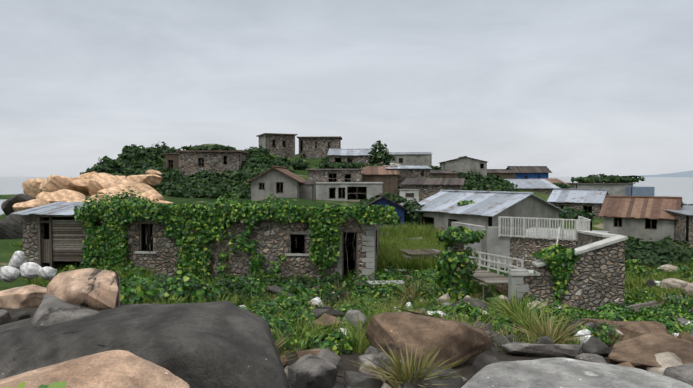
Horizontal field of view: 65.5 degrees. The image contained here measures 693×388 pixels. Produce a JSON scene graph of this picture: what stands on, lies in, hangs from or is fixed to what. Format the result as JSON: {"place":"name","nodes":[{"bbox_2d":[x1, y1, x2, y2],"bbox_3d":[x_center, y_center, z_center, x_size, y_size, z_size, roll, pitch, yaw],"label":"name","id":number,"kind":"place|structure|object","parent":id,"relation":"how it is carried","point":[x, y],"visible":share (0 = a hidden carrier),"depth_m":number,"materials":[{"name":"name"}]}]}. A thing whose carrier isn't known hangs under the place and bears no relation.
{"place":"outdoors","nodes":[
{"label":"outdoors","id":0,"kind":"place"},
{"bbox_2d":[277,184,282,192],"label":"window","id":1,"kind":"structure","parent":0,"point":[279,188],"depth_m":43.79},
{"bbox_2d":[280,355,287,368],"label":"rock","id":2,"kind":"object","parent":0,"point":[284,364],"visible":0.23,"depth_m":6.13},
{"bbox_2d":[0,144,691,384],"bbox_3d":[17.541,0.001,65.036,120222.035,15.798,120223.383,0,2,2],"label":"terrain","id":3,"kind":"structure","parent":0,"point":[8,250],"depth_m":27.02,"materials":[{"name":"plant"}]},
{"bbox_2d":[0,309,10,324],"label":"rock","id":4,"kind":"object","parent":3,"relation":"on","point":[5,317],"visible":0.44,"depth_m":6.06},
{"bbox_2d":[0,266,19,282],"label":"rock","id":5,"kind":"object","parent":3,"relation":"on","point":[9,274],"visible":1,"depth_m":12.37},
{"bbox_2d":[0,211,21,238],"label":"rock","id":6,"kind":"object","parent":3,"relation":"on","point":[10,226],"visible":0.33,"depth_m":36.26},
{"bbox_2d":[8,251,25,269],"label":"rock","id":7,"kind":"object","parent":3,"relation":"on","point":[17,260],"visible":0.81,"depth_m":13.05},
{"bbox_2d":[1,194,35,215],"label":"rock","id":8,"kind":"object","parent":3,"relation":"on","point":[6,206],"visible":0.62,"depth_m":43.11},
{"bbox_2d":[0,284,46,308],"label":"rock","id":9,"kind":"object","parent":3,"relation":"on","point":[32,295],"visible":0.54,"depth_m":9.92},
{"bbox_2d":[20,262,41,278],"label":"rock","id":10,"kind":"object","parent":3,"relation":"on","point":[29,270],"visible":0.88,"depth_m":12.62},
{"bbox_2d":[12,198,49,212],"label":"rock","id":11,"kind":"object","parent":3,"relation":"on","point":[29,204],"visible":0.58,"depth_m":41.90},
{"bbox_2d":[22,178,45,197],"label":"rock","id":12,"kind":"object","parent":3,"relation":"on","point":[30,187],"visible":0.29,"depth_m":50.40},
{"bbox_2d":[36,191,49,198],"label":"rock","id":13,"kind":"object","parent":3,"relation":"on","point":[39,195],"visible":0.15,"depth_m":47.30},
{"bbox_2d":[38,267,56,279],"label":"rock","id":14,"kind":"object","parent":3,"relation":"on","point":[47,273],"visible":0.94,"depth_m":12.60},
{"bbox_2d":[10,201,102,277],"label":"shed","id":15,"kind":"structure","parent":3,"relation":"on","point":[52,233],"depth_m":25.13,"materials":[{"name":"stone"}]},
{"bbox_2d":[39,189,85,202],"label":"rock","id":16,"kind":"object","parent":3,"relation":"on","point":[61,195],"visible":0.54,"depth_m":45.73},
{"bbox_2d":[38,175,89,196],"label":"rock","id":17,"kind":"object","parent":3,"relation":"on","point":[52,183],"visible":0.35,"depth_m":49.31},
{"bbox_2d":[64,199,90,202],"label":"rock","id":18,"kind":"object","parent":3,"relation":"on","point":[79,200],"visible":0.04,"depth_m":41.45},
{"bbox_2d":[69,179,89,191],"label":"rock","id":19,"kind":"object","parent":3,"relation":"on","point":[80,184],"visible":0.46,"depth_m":49.03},
{"bbox_2d":[76,171,95,178],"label":"rock","id":20,"kind":"object","parent":3,"relation":"on","point":[81,176],"visible":0.12,"depth_m":51.11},
{"bbox_2d":[0,350,189,387],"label":"rock","id":21,"kind":"object","parent":3,"relation":"on","point":[117,369],"visible":1,"depth_m":2.88,"materials":[{"name":"stone"}]},
{"bbox_2d":[84,173,112,178],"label":"rock","id":22,"kind":"object","parent":3,"relation":"on","point":[90,176],"visible":0.15,"depth_m":50.80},
{"bbox_2d":[89,194,120,200],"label":"rock","id":23,"kind":"object","parent":3,"relation":"on","point":[92,196],"visible":0.12,"depth_m":43.48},
{"bbox_2d":[88,175,135,195],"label":"rock","id":24,"kind":"object","parent":3,"relation":"on","point":[96,184],"visible":0.35,"depth_m":48.13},
{"bbox_2d":[97,184,129,194],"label":"rock","id":25,"kind":"object","parent":3,"relation":"on","point":[116,188],"visible":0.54,"depth_m":45.85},
{"bbox_2d":[126,183,156,193],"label":"rock","id":26,"kind":"object","parent":3,"relation":"on","point":[143,187],"visible":0.31,"depth_m":46.73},
{"bbox_2d":[126,174,161,185],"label":"rock","id":27,"kind":"object","parent":3,"relation":"on","point":[152,180],"visible":0.81,"depth_m":51.95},
{"bbox_2d":[0,301,289,387],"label":"boulder","id":28,"kind":"object","parent":3,"relation":"on","point":[222,344],"visible":0.92,"depth_m":4.34,"materials":[{"name":"stone"}]},
{"bbox_2d":[9,311,30,321],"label":"rock","id":29,"kind":"object","parent":28,"relation":"on","point":[18,316],"visible":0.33,"depth_m":6.37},
{"bbox_2d":[31,294,98,325],"bbox_3d":[-2.686,1.189,5.126,0.898,0.320,0.848,0,2,2],"label":"rock","id":30,"kind":"object","parent":28,"relation":"on","point":[51,310],"visible":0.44,"depth_m":5.04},
{"bbox_2d":[47,268,120,309],"bbox_3d":[-2.933,1.108,6.050,0.738,0.555,1.740,-1,2,-23],"label":"pink rock","id":31,"kind":"object","parent":28,"relation":"on","point":[96,289],"visible":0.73,"depth_m":5.54,"materials":[{"name":"stone"}]},
{"bbox_2d":[140,190,164,200],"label":"rock","id":32,"kind":"object","parent":3,"relation":"on","point":[151,195],"visible":0.46,"depth_m":43.72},
{"bbox_2d":[145,169,161,175],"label":"rock","id":33,"kind":"object","parent":3,"relation":"on","point":[151,171],"visible":0.56,"depth_m":54.78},
{"bbox_2d":[152,200,172,203],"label":"rock","id":34,"kind":"object","parent":3,"relation":"on","point":[162,201],"visible":0.23,"depth_m":42.69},
{"bbox_2d":[163,153,178,168],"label":"house","id":35,"kind":"structure","parent":3,"relation":"on","point":[174,157],"depth_m":60.03,"materials":[{"name":"brown paint"}]},
{"bbox_2d":[176,150,248,175],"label":"house","id":36,"kind":"structure","parent":3,"relation":"on","point":[191,162],"depth_m":58.52,"materials":[{"name":"grey stone"}]},
{"bbox_2d":[97,215,378,281],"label":"house","id":37,"kind":"structure","parent":3,"relation":"on","point":[240,264],"depth_m":24.21,"materials":[{"name":"stone"}]},
{"bbox_2d":[133,221,374,280],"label":"house trim","id":38,"kind":"structure","parent":37,"relation":"attached to","point":[370,241],"depth_m":23.71,"materials":[{"name":"wood"}]},
{"bbox_2d":[245,166,304,200],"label":"house","id":39,"kind":"structure","parent":3,"relation":"on","point":[264,185],"depth_m":40.08,"materials":[{"name":"paint"}]},
{"bbox_2d":[256,133,297,157],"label":"house","id":40,"kind":"structure","parent":3,"relation":"on","point":[279,144],"depth_m":81.27,"materials":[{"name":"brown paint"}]},
{"bbox_2d":[265,286,292,298],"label":"rock","id":41,"kind":"object","parent":3,"relation":"on","point":[273,289],"visible":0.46,"depth_m":16.45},
{"bbox_2d":[299,180,316,201],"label":"house","id":42,"kind":"structure","parent":3,"relation":"on","point":[307,189],"depth_m":41.03,"materials":[{"name":"paint"}]},
{"bbox_2d":[295,348,321,358],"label":"rock","id":43,"kind":"object","parent":3,"relation":"on","point":[302,353],"visible":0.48,"depth_m":6.36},
{"bbox_2d":[287,353,343,387],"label":"rock","id":44,"kind":"object","parent":3,"relation":"on","point":[310,370],"visible":0.92,"depth_m":5.61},
{"bbox_2d":[312,297,322,305],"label":"rock","id":45,"kind":"object","parent":3,"relation":"on","point":[318,301],"visible":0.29,"depth_m":16.04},
{"bbox_2d":[313,286,321,296],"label":"rock","id":46,"kind":"object","parent":3,"relation":"on","point":[316,288],"visible":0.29,"depth_m":20.49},
{"bbox_2d":[297,136,341,158],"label":"house","id":47,"kind":"structure","parent":3,"relation":"on","point":[315,147],"depth_m":84.05,"materials":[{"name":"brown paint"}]},
{"bbox_2d":[309,313,340,330],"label":"rock","id":48,"kind":"object","parent":3,"relation":"on","point":[329,320],"visible":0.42,"depth_m":9.61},
{"bbox_2d":[316,348,340,365],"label":"rock","id":49,"kind":"object","parent":3,"relation":"on","point":[330,356],"visible":0.29,"depth_m":6.29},
{"bbox_2d":[312,306,345,318],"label":"rock","id":50,"kind":"object","parent":3,"relation":"on","point":[318,311],"visible":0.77,"depth_m":10.11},
{"bbox_2d":[305,169,362,196],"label":"stone house","id":51,"kind":"structure","parent":3,"relation":"on","point":[336,175],"depth_m":55.98,"materials":[{"name":"stone"},{"name":"plaster"}]},
{"bbox_2d":[332,380,341,387],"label":"rock","id":52,"kind":"object","parent":3,"relation":"on","point":[337,383],"visible":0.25,"depth_m":5.72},
{"bbox_2d":[338,291,348,300],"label":"rock","id":53,"kind":"object","parent":3,"relation":"on","point":[344,295],"visible":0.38,"depth_m":19.77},
{"bbox_2d":[4,186,692,387],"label":"ivy","id":54,"kind":"object","parent":3,"relation":"on","point":[106,244],"depth_m":23.07,"materials":[{"name":"plant"}]},
{"bbox_2d":[316,182,382,200],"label":"house","id":55,"kind":"structure","parent":3,"relation":"on","point":[370,189],"depth_m":51.95,"materials":[{"name":"concrete"}]},
{"bbox_2d":[327,149,371,163],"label":"house","id":56,"kind":"structure","parent":3,"relation":"on","point":[352,155],"depth_m":73.99,"materials":[{"name":"metal"}]},
{"bbox_2d":[10,222,692,354],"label":"grass","id":57,"kind":"structure","parent":3,"relation":"on","point":[634,282],"depth_m":19.71,"materials":[{"name":"plant"}]},
{"bbox_2d":[343,310,370,330],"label":"rock","id":58,"kind":"object","parent":3,"relation":"on","point":[353,313],"visible":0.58,"depth_m":9.91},
{"bbox_2d":[343,371,382,387],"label":"rock","id":59,"kind":"object","parent":3,"relation":"on","point":[352,379],"visible":0.88,"depth_m":5.48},
{"bbox_2d":[359,361,385,382],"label":"rock","id":60,"kind":"object","parent":3,"relation":"on","point":[363,370],"visible":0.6,"depth_m":5.79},
{"bbox_2d":[365,346,382,353],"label":"rock","id":61,"kind":"object","parent":3,"relation":"on","point":[370,349],"visible":0.38,"depth_m":6.81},
{"bbox_2d":[357,353,391,372],"bbox_3d":[0.362,1.997,6.255,0.476,0.341,0.422,0,2,2],"label":"rock","id":62,"kind":"object","parent":3,"relation":"on","point":[382,357],"visible":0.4,"depth_m":6.23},
{"bbox_2d":[360,166,399,195],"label":"house","id":63,"kind":"structure","parent":3,"relation":"on","point":[388,178],"depth_m":59.83,"materials":[{"name":"brown paint"}]},
{"bbox_2d":[80,140,692,305],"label":"bushes","id":64,"kind":"object","parent":3,"relation":"on","point":[135,160],"visible":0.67,"depth_m":52.98,"materials":[{"name":"green plant"}]},
{"bbox_2d":[381,383,393,387],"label":"rock","id":65,"kind":"object","parent":3,"relation":"on","point":[385,385],"visible":0.67,"depth_m":5.60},
{"bbox_2d":[367,193,409,226],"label":"house","id":66,"kind":"structure","parent":3,"relation":"on","point":[385,201],"depth_m":37.79,"materials":[{"name":"paint"}]},
{"bbox_2d":[385,165,431,192],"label":"house","id":67,"kind":"structure","parent":3,"relation":"on","point":[408,171],"depth_m":61.70,"materials":[{"name":"stone"}]},
{"bbox_2d":[398,189,418,212],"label":"house","id":68,"kind":"structure","parent":3,"relation":"on","point":[410,194],"depth_m":45.77,"materials":[{"name":"paint"}]},
{"bbox_2d":[390,152,431,166],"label":"house","id":69,"kind":"structure","parent":3,"relation":"on","point":[413,158],"depth_m":85.45,"materials":[{"name":"paint"}]},
{"bbox_2d":[365,305,491,368],"bbox_3d":[0.790,1.947,7.331,1.284,0.715,2.014,-2,3,-44],"label":"rock","id":70,"kind":"object","parent":3,"relation":"on","point":[393,330],"visible":0.75,"depth_m":6.80,"materials":[{"name":"stone"}]},
{"bbox_2d":[398,366,463,387],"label":"rock","id":71,"kind":"object","parent":3,"relation":"on","point":[452,382],"visible":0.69,"depth_m":5.54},
{"bbox_2d":[400,178,464,201],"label":"house","id":72,"kind":"structure","parent":3,"relation":"on","point":[427,187],"depth_m":49.39,"materials":[{"name":"metal"}]},
{"bbox_2d":[433,293,449,302],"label":"rock","id":73,"kind":"object","parent":3,"relation":"on","point":[442,297],"visible":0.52,"depth_m":18.59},
{"bbox_2d":[430,170,459,177],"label":"house","id":74,"kind":"structure","parent":3,"relation":"on","point":[445,174],"depth_m":69.56,"materials":[{"name":"brown paint"}]},
{"bbox_2d":[447,242,463,298],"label":"stone pillar","id":75,"kind":"structure","parent":3,"relation":"on","point":[459,247],"depth_m":19.51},
{"bbox_2d":[439,156,486,175],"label":"house","id":76,"kind":"structure","parent":3,"relation":"on","point":[463,164],"depth_m":77.38,"materials":[{"name":"paint"}]},
{"bbox_2d":[449,298,488,310],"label":"rock","id":77,"kind":"object","parent":3,"relation":"on","point":[473,301],"visible":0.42,"depth_m":15.22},
{"bbox_2d":[249,227,689,387],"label":"dry grass","id":78,"kind":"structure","parent":3,"relation":"on","point":[395,378],"depth_m":8.73,"materials":[{"name":"plant"}]},
{"bbox_2d":[472,321,491,331],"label":"rock","id":79,"kind":"object","parent":3,"relation":"on","point":[488,326],"visible":0.19,"depth_m":9.72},
{"bbox_2d":[475,325,489,336],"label":"rock","id":80,"kind":"object","parent":3,"relation":"on","point":[478,326],"visible":0.06,"depth_m":9.19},
{"bbox_2d":[472,354,500,372],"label":"rock","id":81,"kind":"object","parent":3,"relation":"on","point":[481,361],"visible":0.46,"depth_m":6.51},
{"bbox_2d":[412,190,565,250],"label":"house","id":82,"kind":"structure","parent":3,"relation":"on","point":[442,208],"depth_m":35.10,"materials":[{"name":"paint"}]},
{"bbox_2d":[489,328,510,352],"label":"rock","id":83,"kind":"object","parent":3,"relation":"on","point":[500,340],"visible":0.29,"depth_m":8.26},
{"bbox_2d":[494,285,507,293],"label":"rock","id":84,"kind":"object","parent":3,"relation":"on","point":[498,288],"visible":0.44,"depth_m":22.39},
{"bbox_2d":[487,169,516,178],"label":"house","id":85,"kind":"structure","parent":3,"relation":"on","point":[507,173],"depth_m":89.15,"materials":[{"name":"brown paint"}]},
{"bbox_2d":[499,295,511,303],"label":"rock","id":86,"kind":"object","parent":3,"relation":"on","point":[501,297],"visible":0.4,"depth_m":17.27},
{"bbox_2d":[360,232,661,314],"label":"debris slabs","id":87,"kind":"structure","parent":3,"relation":"on","point":[425,252],"depth_m":25.65,"materials":[{"name":"concrete"}]},
{"bbox_2d":[505,335,518,342],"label":"rock","id":88,"kind":"object","parent":3,"relation":"on","point":[510,339],"visible":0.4,"depth_m":8.80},
{"bbox_2d":[506,166,551,178],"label":"house","id":89,"kind":"structure","parent":3,"relation":"on","point":[531,172],"depth_m":93.04,"materials":[{"name":"blue paint"}]},
{"bbox_2d":[504,179,558,194],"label":"house","id":90,"kind":"structure","parent":3,"relation":"on","point":[543,186],"depth_m":72.68,"materials":[{"name":"metal"}]},
{"bbox_2d":[525,301,545,308],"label":"rock","id":91,"kind":"object","parent":3,"relation":"on","point":[538,302],"visible":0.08,"depth_m":16.60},
{"bbox_2d":[451,222,627,310],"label":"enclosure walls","id":92,"kind":"structure","parent":3,"relation":"on","point":[596,278],"depth_m":17.71,"materials":[{"name":"stone"}]},
{"bbox_2d":[465,216,591,298],"bbox_3d":[6.783,2.679,24.379,6.367,2.995,10.757,2,2,41],"label":"white railing","id":93,"kind":"object","parent":92,"relation":"on","point":[488,277],"visible":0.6,"depth_m":24.80,"materials":[{"name":"paint"}]},
{"bbox_2d":[501,342,582,358],"bbox_3d":[3.246,2.293,7.965,1.926,0.289,0.569,0,2,2],"label":"rock","id":94,"kind":"object","parent":3,"relation":"on","point":[554,350],"visible":0.83,"depth_m":7.74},
{"bbox_2d":[534,332,553,343],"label":"rock","id":95,"kind":"object","parent":3,"relation":"on","point":[545,340],"visible":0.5,"depth_m":7.94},
{"bbox_2d":[529,178,570,188],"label":"house","id":96,"kind":"structure","parent":3,"relation":"on","point":[552,180],"depth_m":79.50,"materials":[{"name":"brown paint"}]},
{"bbox_2d":[564,318,583,334],"bbox_3d":[4.400,2.651,10.478,0.670,0.414,0.708,0,2,2],"label":"leafy plant","id":97,"kind":"object","parent":3,"relation":"on","point":[573,323],"visible":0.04,"depth_m":10.37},
{"bbox_2d":[561,302,589,309],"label":"rock","id":98,"kind":"object","parent":3,"relation":"on","point":[567,303],"visible":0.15,"depth_m":16.31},
{"bbox_2d":[461,357,692,387],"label":"boulder","id":99,"kind":"object","parent":3,"relation":"on","point":[558,372],"visible":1,"depth_m":4.00,"materials":[{"name":"stone"}]},
{"bbox_2d":[547,189,608,217],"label":"house","id":100,"kind":"structure","parent":3,"relation":"on","point":[590,200],"depth_m":54.46,"materials":[{"name":"metal"}]},
{"bbox_2d":[573,329,591,342],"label":"rock","id":101,"kind":"object","parent":3,"relation":"on","point":[581,332],"visible":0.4,"depth_m":10.11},
{"bbox_2d":[580,335,590,344],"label":"rock","id":102,"kind":"object","parent":3,"relation":"on","point":[585,340],"visible":0.19,"depth_m":9.79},
{"bbox_2d":[584,322,594,329],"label":"rock","id":103,"kind":"object","parent":3,"relation":"on","point":[592,324],"visible":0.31,"depth_m":10.41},
{"bbox_2d":[575,353,606,363],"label":"rock","id":104,"kind":"object","parent":3,"relation":"on","point":[595,358],"visible":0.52,"depth_m":6.86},
{"bbox_2d":[577,336,609,357],"bbox_3d":[3.551,2.279,7.794,0.490,0.382,0.352,-1,2,-21],"label":"rock","id":105,"kind":"object","parent":3,"relation":"on","point":[593,345],"visible":0.71,"depth_m":7.71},
{"bbox_2d":[567,183,634,195],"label":"house","id":106,"kind":"structure","parent":3,"relation":"on","point":[617,189],"depth_m":80.70,"materials":[{"name":"concrete"}]},
{"bbox_2d":[599,327,622,336],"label":"rock","id":107,"kind":"object","parent":3,"relation":"on","point":[619,333],"visible":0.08,"depth_m":10.24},
{"bbox_2d":[582,318,669,346],"bbox_3d":[5.436,2.708,10.471,1.588,0.506,0.994,0,2,2],"label":"rock","id":108,"kind":"object","parent":3,"relation":"on","point":[626,328],"visible":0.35,"depth_m":10.34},
{"bbox_2d":[617,362,634,367],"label":"rock","id":109,"kind":"object","parent":3,"relation":"on","point":[627,364],"visible":0.27,"depth_m":6.78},
{"bbox_2d":[626,186,654,195],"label":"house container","id":110,"kind":"object","parent":3,"relation":"on","point":[639,191],"visible":0.38,"depth_m":78.63,"materials":[{"name":"blue metal"}]},
{"bbox_2d":[599,195,682,244],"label":"house","id":111,"kind":"structure","parent":3,"relation":"on","point":[627,215],"depth_m":38.48,"materials":[{"name":"plaster"},{"name":"rusty corrugated metal"},{"name":"wood plank"}]},
{"bbox_2d":[608,332,692,369],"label":"rock","id":112,"kind":"object","parent":3,"relation":"on","point":[639,352],"visible":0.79,"depth_m":7.14,"materials":[{"name":"stone"}]},
{"bbox_2d":[645,278,655,287],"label":"rock","id":113,"kind":"object","parent":3,"relation":"on","point":[650,282],"visible":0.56,"depth_m":22.16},
{"bbox_2d":[646,352,682,374],"bbox_3d":[4.038,2.211,6.716,0.535,0.377,0.635,0,2,2],"label":"rock","id":114,"kind":"object","parent":3,"relation":"on","point":[666,359],"visible":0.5,"depth_m":6.71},
{"bbox_2d":[657,264,678,272],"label":"rock","id":115,"kind":"object","parent":3,"relation":"on","point":[666,266],"visible":0.4,"depth_m":25.69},
{"bbox_2d":[648,205,692,247],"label":"house","id":116,"kind":"structure","parent":3,"relation":"on","point":[683,227],"depth_m":36.13,"materials":[{"name":"stone"}]},
{"bbox_2d":[659,278,688,290],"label":"rock","id":117,"kind":"object","parent":3,"relation":"on","point":[678,283],"visible":0.48,"depth_m":21.67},
{"bbox_2d":[662,295,687,301],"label":"rock","id":118,"kind":"object","parent":3,"relation":"on","point":[674,296],"visible":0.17,"depth_m":19.66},
{"bbox_2d":[663,363,692,385],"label":"rock","id":119,"kind":"object","parent":3,"relation":"on","point":[683,373],"visible":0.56,"depth_m":6.11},
{"bbox_2d":[675,317,689,324],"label":"rock","id":120,"kind":"object","parent":3,"relation":"on","point":[682,320],"visible":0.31,"depth_m":14.66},
{"bbox_2d":[677,330,692,341],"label":"rock","id":121,"kind":"object","parent":3,"relation":"on","point":[688,336],"visible":0.42,"depth_m":10.23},
{"bbox_2d":[683,282,692,295],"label":"rock","id":122,"kind":"object","parent":3,"relation":"on","point":[688,289],"visible":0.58,"depth_m":20.09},
{"bbox_2d":[0,177,692,214],"bbox_3d":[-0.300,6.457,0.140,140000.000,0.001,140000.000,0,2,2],"label":"sea","id":123,"kind":"structure","parent":0,"point":[682,187],"depth_m":394.66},
{"bbox_2d":[0,0,692,176],"label":"sky","id":124,"kind":"structure","parent":0,"point":[572,88],"materials":[{"name":"grey"}]},
{"bbox_2d":[622,170,692,176],"bbox_3d":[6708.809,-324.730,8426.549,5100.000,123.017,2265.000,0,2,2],"label":"headland hill","id":125,"kind":"structure","parent":0,"point":[685,174],"depth_m":7701.45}
]}

